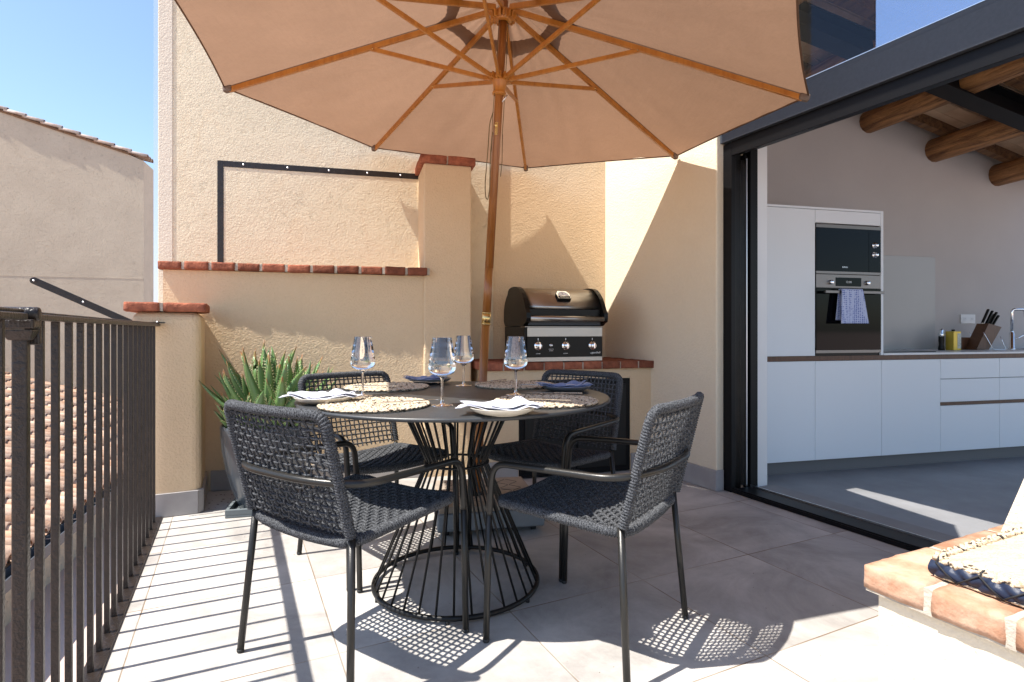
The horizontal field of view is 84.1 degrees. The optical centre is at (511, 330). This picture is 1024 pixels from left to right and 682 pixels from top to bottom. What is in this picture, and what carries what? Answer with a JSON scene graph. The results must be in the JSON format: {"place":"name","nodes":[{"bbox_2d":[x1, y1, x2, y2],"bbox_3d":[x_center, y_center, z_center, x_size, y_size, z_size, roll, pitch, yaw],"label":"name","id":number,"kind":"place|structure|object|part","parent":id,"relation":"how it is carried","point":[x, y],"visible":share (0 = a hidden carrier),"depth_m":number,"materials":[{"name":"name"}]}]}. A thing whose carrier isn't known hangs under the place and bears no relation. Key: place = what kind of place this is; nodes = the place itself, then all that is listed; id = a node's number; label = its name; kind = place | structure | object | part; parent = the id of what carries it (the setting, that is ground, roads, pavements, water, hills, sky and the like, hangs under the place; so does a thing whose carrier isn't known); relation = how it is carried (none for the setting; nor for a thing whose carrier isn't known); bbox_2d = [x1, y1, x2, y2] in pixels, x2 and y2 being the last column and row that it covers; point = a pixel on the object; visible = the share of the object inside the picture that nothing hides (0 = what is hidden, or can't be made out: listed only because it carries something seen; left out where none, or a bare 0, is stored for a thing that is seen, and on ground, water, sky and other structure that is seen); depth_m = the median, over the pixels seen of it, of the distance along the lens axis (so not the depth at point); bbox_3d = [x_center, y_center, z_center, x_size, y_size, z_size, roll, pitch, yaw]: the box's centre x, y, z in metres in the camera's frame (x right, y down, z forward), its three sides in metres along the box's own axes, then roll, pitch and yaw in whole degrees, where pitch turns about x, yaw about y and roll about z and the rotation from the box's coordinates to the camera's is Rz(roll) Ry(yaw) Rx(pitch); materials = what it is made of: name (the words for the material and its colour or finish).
{"place":"outdoors","nodes":[
{"label":"outdoors","id":0,"kind":"place"},
{"bbox_2d":[5,372,110,625],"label":"tile roof house","id":1,"kind":"structure","parent":0,"point":[8,491],"depth_m":8.81,"materials":[{"name":"tile"}]},
{"bbox_2d":[5,522,110,681],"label":"street","id":2,"kind":"structure","parent":0,"point":[47,640],"depth_m":6.55,"materials":[{"name":"grey asphalt"}]},
{"bbox_2d":[0,106,152,395],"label":"gable house","id":3,"kind":"structure","parent":2,"relation":"on","point":[76,212],"depth_m":15.47,"materials":[{"name":"paint"}]},
{"bbox_2d":[153,0,604,358],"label":"house wall","id":4,"kind":"structure","parent":2,"relation":"on","point":[550,228],"depth_m":4.08,"materials":[{"name":"paint"}]},
{"bbox_2d":[217,160,418,261],"bbox_3d":[-1.333,-0.798,4.106,1.455,0.756,0.005,0,0,-14],"label":"iron angle frame","id":5,"kind":"object","parent":4,"relation":"attached to","point":[221,164],"visible":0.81,"depth_m":3.99,"materials":[{"name":"black metal"}]},
{"bbox_2d":[0,0,152,168],"label":"sky","id":6,"kind":"structure","parent":0,"point":[84,66],"materials":[{"name":"blue"}]},
{"bbox_2d":[99,470,907,681],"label":"terrace floor","id":7,"kind":"structure","parent":0,"point":[774,594],"depth_m":2.10,"materials":[{"name":"tile"}]},
{"bbox_2d":[0,307,161,681],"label":"iron railing","id":8,"kind":"object","parent":7,"relation":"on","point":[135,522],"visible":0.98,"depth_m":1.56,"materials":[{"name":"black metal"}]},
{"bbox_2d":[29,277,164,322],"bbox_3d":[-2.137,-0.144,2.946,0.576,0.240,0.034,0,0,-26],"label":"iron bracket","id":9,"kind":"object","parent":8,"relation":"attached to","point":[72,297],"visible":0.85,"depth_m":2.90,"materials":[{"name":"black metal"}]},
{"bbox_2d":[124,301,209,517],"bbox_3d":[-1.984,0.578,3.307,0.393,1.464,0.517,0,0,-26],"label":"masonry post","id":10,"kind":"object","parent":7,"relation":"on","point":[180,481],"visible":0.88,"depth_m":3.12,"materials":[{"name":"beige paint"}]},
{"bbox_2d":[199,340,337,517],"bbox_3d":[-1.380,0.536,3.276,0.754,0.965,0.779,0,0,0],"label":"potted aloe","id":11,"kind":"object","parent":7,"relation":"on","point":[268,381],"visible":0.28,"depth_m":3.15,"materials":[{"name":"green plant"}]},
{"bbox_2d":[158,261,429,490],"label":"parapet wall","id":12,"kind":"structure","parent":7,"relation":"on","point":[314,314],"depth_m":3.74,"materials":[{"name":"beige paint"}]},
{"bbox_2d":[224,399,468,681],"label":"rope armchair","id":13,"kind":"object","parent":7,"relation":"on","point":[355,512],"visible":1,"depth_m":1.66,"materials":[{"name":"grey fabric"}]},
{"bbox_2d":[297,370,458,589],"bbox_3d":[-0.644,0.613,2.615,0.572,0.813,0.607,0,0,-43],"label":"rope armchair","id":14,"kind":"object","parent":7,"relation":"on","point":[395,456],"visible":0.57,"depth_m":2.67,"materials":[{"name":"grey fabric"}]},
{"bbox_2d":[415,154,475,476],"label":"masonry pillar","id":15,"kind":"structure","parent":7,"relation":"on","point":[444,219],"depth_m":3.98,"materials":[{"name":"beige paint"}]},
{"bbox_2d":[294,381,609,625],"bbox_3d":[-0.224,0.640,2.293,1.225,0.758,1.225,0,0,0],"label":"dining table","id":16,"kind":"object","parent":7,"relation":"on","point":[453,394],"visible":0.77,"depth_m":2.16,"materials":[{"name":"black metal"}]},
{"bbox_2d":[293,397,351,404],"bbox_3d":[-0.672,0.248,2.035,0.209,0.025,0.209,0,0,0],"label":"plate","id":17,"kind":"object","parent":16,"relation":"on","point":[314,401],"visible":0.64,"depth_m":1.95,"materials":[{"name":"white ceramic"}]},
{"bbox_2d":[279,388,363,398],"bbox_3d":[-0.683,0.231,2.034,0.280,0.040,0.111,0,0,0],"label":"napkin","id":18,"kind":"object","parent":17,"relation":"on","point":[336,393],"visible":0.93,"depth_m":2.03,"materials":[{"name":"white fabric"}]},
{"bbox_2d":[350,337,374,396],"bbox_3d":[-0.592,0.143,2.253,0.096,0.235,0.096,0,0,0],"label":"wine glass","id":19,"kind":"object","parent":16,"relation":"on","point":[362,360],"visible":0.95,"depth_m":2.22,"materials":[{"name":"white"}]},
{"bbox_2d":[317,396,429,413],"bbox_3d":[-0.472,0.255,1.955,0.379,0.012,0.379,0,0,0],"label":"placemat","id":20,"kind":"object","parent":16,"relation":"on","point":[365,405],"visible":0.92,"depth_m":1.89,"materials":[{"name":"wicker"}]},
{"bbox_2d":[380,399,440,403],"bbox_3d":[-0.346,0.242,1.947,0.215,0.004,0.014,0,0,-28],"label":"table knife","id":21,"kind":"object","parent":20,"relation":"on","point":[406,401],"visible":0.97,"depth_m":1.93,"materials":[{"name":"silver metal"}]},
{"bbox_2d":[343,382,428,391],"bbox_3d":[-0.566,0.255,2.565,0.381,0.012,0.381,0,0,0],"label":"placemat","id":22,"kind":"object","parent":16,"relation":"on","point":[402,386],"visible":0.91,"depth_m":2.50,"materials":[{"name":"wicker"}]},
{"bbox_2d":[353,385,392,385],"bbox_3d":[-0.593,0.242,2.486,0.215,0.004,0.014,0,0,8],"label":"table knife","id":23,"kind":"object","parent":22,"relation":"on","point":[373,385],"visible":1,"depth_m":2.48,"materials":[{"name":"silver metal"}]},
{"bbox_2d":[408,376,450,383],"bbox_3d":[-0.405,0.248,2.800,0.209,0.025,0.209,0,0,0],"label":"plate","id":24,"kind":"object","parent":16,"relation":"on","point":[446,379],"visible":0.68,"depth_m":2.72,"materials":[{"name":"ceramic"}]},
{"bbox_2d":[403,374,445,379],"bbox_3d":[-0.429,0.233,2.793,0.222,0.036,0.114,0,0,-5],"label":"napkin","id":25,"kind":"object","parent":24,"relation":"on","point":[433,377],"visible":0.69,"depth_m":2.79,"materials":[{"name":"blue fabric"}]},
{"bbox_2d":[428,337,455,406],"bbox_3d":[-0.242,0.143,1.966,0.096,0.235,0.096,0,0,0],"label":"wine glass","id":26,"kind":"object","parent":16,"relation":"on","point":[442,364],"visible":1,"depth_m":1.93,"materials":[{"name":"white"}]},
{"bbox_2d":[454,336,473,385],"bbox_3d":[-0.228,0.143,2.672,0.096,0.235,0.096,0,0,0],"label":"wine glass","id":27,"kind":"object","parent":16,"relation":"on","point":[463,352],"visible":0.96,"depth_m":2.64,"materials":[{"name":"clear glass"}]},
{"bbox_2d":[469,406,534,416],"bbox_3d":[-0.030,0.248,1.765,0.209,0.025,0.209,0,0,0],"label":"plate","id":28,"kind":"object","parent":16,"relation":"on","point":[510,413],"visible":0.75,"depth_m":1.68,"materials":[{"name":"white ceramic"}]},
{"bbox_2d":[455,396,544,410],"bbox_3d":[-0.035,0.230,1.764,0.270,0.045,0.116,0,0,5],"label":"napkin","id":29,"kind":"object","parent":28,"relation":"on","point":[517,403],"visible":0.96,"depth_m":1.76,"materials":[{"name":"white fabric"}]},
{"bbox_2d":[475,380,551,389],"bbox_3d":[0.015,0.255,2.665,0.380,0.012,0.381,0,0,0],"label":"placemat","id":30,"kind":"object","parent":16,"relation":"on","point":[505,385],"visible":0.81,"depth_m":2.59,"materials":[{"name":"wicker"}]},
{"bbox_2d":[504,336,527,395],"bbox_3d":[0.015,0.143,2.296,0.096,0.235,0.096,0,0,0],"label":"wine glass","id":31,"kind":"object","parent":16,"relation":"on","point":[515,358],"visible":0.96,"depth_m":2.26,"materials":[{"name":"clear glass"}]},
{"bbox_2d":[494,393,598,408],"bbox_3d":[0.124,0.255,2.059,0.380,0.012,0.381,0,0,0],"label":"placemat","id":32,"kind":"object","parent":16,"relation":"on","point":[577,401],"visible":0.68,"depth_m":2.03,"materials":[{"name":"wicker"}]},
{"bbox_2d":[523,397,570,400],"bbox_3d":[0.109,0.242,2.003,0.200,0.006,0.025,0,0,16],"label":"table fork","id":33,"kind":"object","parent":32,"relation":"on","point":[547,399],"visible":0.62,"depth_m":1.99,"materials":[{"name":"silver metal"}]},
{"bbox_2d":[526,392,581,393],"bbox_3d":[0.163,0.242,2.198,0.215,0.004,0.014,0,0,5],"label":"table knife","id":34,"kind":"object","parent":32,"relation":"on","point":[558,392],"visible":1,"depth_m":2.19,"materials":[{"name":"silver metal"}]},
{"bbox_2d":[543,383,589,391],"bbox_3d":[0.232,0.248,2.430,0.209,0.025,0.209,0,0,0],"label":"plate","id":35,"kind":"object","parent":16,"relation":"on","point":[559,389],"visible":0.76,"depth_m":2.35,"materials":[{"name":"ceramic"}]},
{"bbox_2d":[536,380,592,387],"bbox_3d":[0.225,0.234,2.427,0.241,0.034,0.114,0,0,-11],"label":"napkin","id":36,"kind":"object","parent":35,"relation":"on","point":[573,384],"visible":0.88,"depth_m":2.43,"materials":[{"name":"blue fabric"}]},
{"bbox_2d":[434,460,544,534],"bbox_3d":[-0.131,0.839,3.084,0.579,0.361,0.540,0,0,-11],"label":"weighted stand","id":37,"kind":"object","parent":7,"relation":"on","point":[507,484],"visible":0.22,"depth_m":2.85,"materials":[{"name":"concrete"}]},
{"bbox_2d":[174,0,809,492],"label":"parasol","id":38,"kind":"object","parent":37,"relation":"on","point":[496,84],"visible":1,"depth_m":3.04,"materials":[{"name":"fabric"}]},
{"bbox_2d":[467,369,622,581],"bbox_3d":[0.187,0.613,2.696,0.572,0.813,0.607,0,0,40],"label":"rope armchair","id":39,"kind":"object","parent":7,"relation":"on","point":[534,451],"visible":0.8,"depth_m":2.73,"materials":[{"name":"grey fabric"}]},
{"bbox_2d":[471,357,653,477],"bbox_3d":[0.320,0.758,4.314,1.288,1.084,0.766,0,0,-17],"label":"grill counter","id":40,"kind":"object","parent":7,"relation":"on","point":[635,374],"visible":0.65,"depth_m":4.03,"materials":[{"name":"beige paint"}]},
{"bbox_2d":[525,414,575,471],"bbox_3d":[0.271,0.677,3.921,0.375,0.585,0.040,0,0,-16],"label":"cupboard door","id":41,"kind":"structure","parent":40,"relation":"in","point":[529,423],"depth_m":3.93,"materials":[{"name":"black"}]},
{"bbox_2d":[504,287,607,361],"bbox_3d":[0.310,-0.049,4.165,0.611,0.530,0.529,0,0,-18],"label":"gas grill","id":42,"kind":"object","parent":40,"relation":"on","point":[558,324],"visible":1,"depth_m":3.98,"materials":[{"name":"black metal"}]},
{"bbox_2d":[577,384,625,467],"bbox_3d":[0.645,0.677,4.032,0.375,0.585,0.040,0,0,-17],"label":"cupboard door","id":43,"kind":"structure","parent":40,"relation":"in","point":[620,452],"depth_m":4.05,"materials":[{"name":"black"}]},
{"bbox_2d":[483,392,703,681],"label":"rope armchair","id":44,"kind":"object","parent":7,"relation":"on","point":[621,507],"visible":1,"depth_m":1.79,"materials":[{"name":"grey fabric"}]},
{"bbox_2d":[605,136,766,498],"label":"side wall","id":45,"kind":"structure","parent":7,"relation":"on","point":[664,261],"depth_m":3.89,"materials":[{"name":"paint"}]},
{"bbox_2d":[720,0,1023,144],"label":"header beam","id":46,"kind":"structure","parent":45,"relation":"attached to","point":[974,26],"depth_m":2.61,"materials":[{"name":"metal"}]},
{"bbox_2d":[723,31,1023,550],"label":"sliding door","id":47,"kind":"structure","parent":46,"relation":"hanging from","point":[740,320],"depth_m":3.57,"materials":[{"name":"black metal"}]},
{"bbox_2d":[799,1,1023,131],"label":"steel joist","id":48,"kind":"object","parent":45,"relation":"attached to","point":[832,33],"visible":0.43,"depth_m":4.29,"materials":[{"name":"black metal"}]},
{"bbox_2d":[859,57,1023,132],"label":"log beam","id":49,"kind":"structure","parent":48,"relation":"on","point":[879,118],"depth_m":4.83,"materials":[{"name":"brown wood"}]},
{"bbox_2d":[801,0,1023,162],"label":"kitchen roof","id":50,"kind":"structure","parent":49,"relation":"on","point":[873,15],"depth_m":4.91,"materials":[{"name":"wood"}]},
{"bbox_2d":[925,119,1023,161],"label":"log beam","id":51,"kind":"structure","parent":48,"relation":"on","point":[983,134],"depth_m":5.24,"materials":[{"name":"brown wood"}]},
{"bbox_2d":[988,157,1023,185],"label":"log beam","id":52,"kind":"structure","parent":48,"relation":"on","point":[999,174],"depth_m":5.69,"materials":[{"name":"brown wood"}]},
{"bbox_2d":[863,525,1023,681],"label":"masonry bench","id":53,"kind":"object","parent":7,"relation":"on","point":[932,628],"visible":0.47,"depth_m":1.26,"materials":[{"name":"paint"}]},
{"bbox_2d":[928,525,1023,607],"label":"bench cushion","id":54,"kind":"object","parent":53,"relation":"on","point":[992,566],"visible":1,"depth_m":1.28,"materials":[{"name":"fabric"}]},
{"bbox_2d":[1001,479,1023,531],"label":"sloping parapet","id":55,"kind":"structure","parent":53,"relation":"on","point":[1015,518],"depth_m":1.57,"materials":[{"name":"paint"}]},
{"bbox_2d":[805,0,981,77],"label":"sky","id":56,"kind":"structure","parent":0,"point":[927,12],"depth_m":4.02,"materials":[{"name":"blue"}]},
{"bbox_2d":[767,456,1023,536],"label":"kitchen floor","id":57,"kind":"structure","parent":0,"point":[958,498],"depth_m":4.04,"materials":[{"name":"grey tile"}]},
{"bbox_2d":[767,113,1023,349],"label":"kitchen wall","id":58,"kind":"structure","parent":57,"relation":"on","point":[953,238],"depth_m":5.62,"materials":[{"name":"grey paint"}]},
{"bbox_2d":[960,314,974,323],"bbox_3d":[4.624,-0.114,5.759,0.190,0.092,0.012,0,0,-14],"label":"wall socket","id":59,"kind":"object","parent":58,"relation":"attached to","point":[967,318],"depth_m":5.75,"materials":[{"name":"white plastic"}]},
{"bbox_2d":[767,348,1023,474],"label":"kitchen units","id":60,"kind":"object","parent":57,"relation":"on","point":[826,413],"visible":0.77,"depth_m":4.68,"materials":[{"name":"grey laminate"}]},
{"bbox_3d":[2.153,0.636,4.437,0.495,0.782,0.019,0,0,-14],"label":"door","id":61,"kind":"part","parent":60,"relation":"part of","materials":[{"name":"white paint"}]},
{"bbox_2d":[767,204,882,356],"bbox_3d":[2.147,-0.385,4.779,1.677,1.180,0.686,0,0,-14],"label":"tall cabinet","id":62,"kind":"object","parent":60,"relation":"on","point":[790,280],"visible":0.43,"depth_m":4.44,"materials":[{"name":"white paint"}]},
{"bbox_3d":[2.153,-0.376,4.437,0.495,1.157,0.019,0,0,-14],"label":"door","id":63,"kind":"part","parent":62,"relation":"part of","materials":[{"name":"white paint"}]},
{"bbox_3d":[2.705,-0.904,4.577,0.637,0.101,0.019,0,0,-14],"label":"door","id":64,"kind":"part","parent":62,"relation":"part of","materials":[{"name":"white paint"}]},
{"bbox_2d":[815,224,880,275],"bbox_3d":[2.658,-0.647,4.768,0.637,0.398,0.469,0,0,-14],"label":"microwave","id":65,"kind":"object","parent":62,"relation":"in","point":[847,250],"visible":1,"depth_m":4.56,"materials":[{"name":"black glass"}]},
{"bbox_3d":[2.649,-0.642,4.556,0.511,0.345,0.017,0,0,-14],"label":"door","id":66,"kind":"part","parent":65,"relation":"part of","materials":[{"name":"black glass"}]},
{"bbox_2d":[815,274,884,355],"bbox_3d":[2.661,-0.121,4.755,0.637,0.652,0.495,0,0,-14],"label":"oven","id":67,"kind":"object","parent":62,"relation":"in","point":[833,337],"visible":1,"depth_m":4.55,"materials":[{"name":"silver metal"}]},
{"bbox_3d":[2.714,-0.088,4.547,0.633,0.493,0.067,0,0,-14],"label":"door","id":68,"kind":"part","parent":67,"relation":"part of","materials":[{"name":"black glass"}]},
{"bbox_2d":[835,288,868,323],"bbox_3d":[2.700,-0.192,4.508,0.269,0.277,0.058,0,0,-14],"label":"tea towel","id":69,"kind":"object","parent":67,"relation":"hanging from","point":[851,307],"visible":1,"depth_m":4.50,"materials":[{"name":"fabric"}]},
{"bbox_3d":[2.709,0.636,4.578,0.645,0.782,0.019,0,0,-14],"label":"door","id":70,"kind":"part","parent":60,"relation":"part of","materials":[{"name":"white paint"}]},
{"bbox_2d":[883,349,935,351],"bbox_3d":[3.291,0.185,5.078,0.660,0.006,0.500,0,0,-14],"label":"hob","id":71,"kind":"object","parent":60,"relation":"on","point":[886,350],"visible":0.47,"depth_m":4.90,"materials":[{"name":"black glass"}]},
{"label":"door","id":72,"kind":"part","parent":60,"relation":"part of","materials":[{"name":"white paint"}]},
{"bbox_2d":[938,329,944,349],"bbox_3d":[4.058,0.086,5.366,0.054,0.203,0.054,0,0,0],"label":"pepper mill","id":73,"kind":"object","parent":60,"relation":"on","point":[941,334],"visible":0.91,"depth_m":5.35,"materials":[{"name":"black ceramic"}]},
{"bbox_2d":[945,329,960,349],"bbox_3d":[4.148,0.090,5.337,0.090,0.194,0.081,0,0,-14],"label":"oil tin","id":74,"kind":"object","parent":60,"relation":"on","point":[952,339],"visible":0.96,"depth_m":5.31,"materials":[{"name":"gold metal"}]},
{"bbox_2d":[961,337,969,349],"bbox_3d":[4.348,0.129,5.523,0.150,0.118,0.120,0,0,-14],"label":"wooden box","id":75,"kind":"object","parent":60,"relation":"on","point":[964,341],"visible":0.2,"depth_m":5.46,"materials":[{"name":"brown wood"}]},
{"bbox_2d":[965,309,1005,349],"bbox_3d":[4.553,-0.009,5.456,0.383,0.392,0.136,0,0,-14],"label":"knife block","id":76,"kind":"object","parent":60,"relation":"on","point":[983,336],"depth_m":5.41,"materials":[{"name":"brown wood"}]},
{"bbox_2d":[1008,308,1023,348],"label":"kitchen tap","id":77,"kind":"object","parent":60,"relation":"on","point":[1012,337],"visible":0.98,"depth_m":5.57,"materials":[{"name":"silver metal"}]}
]}

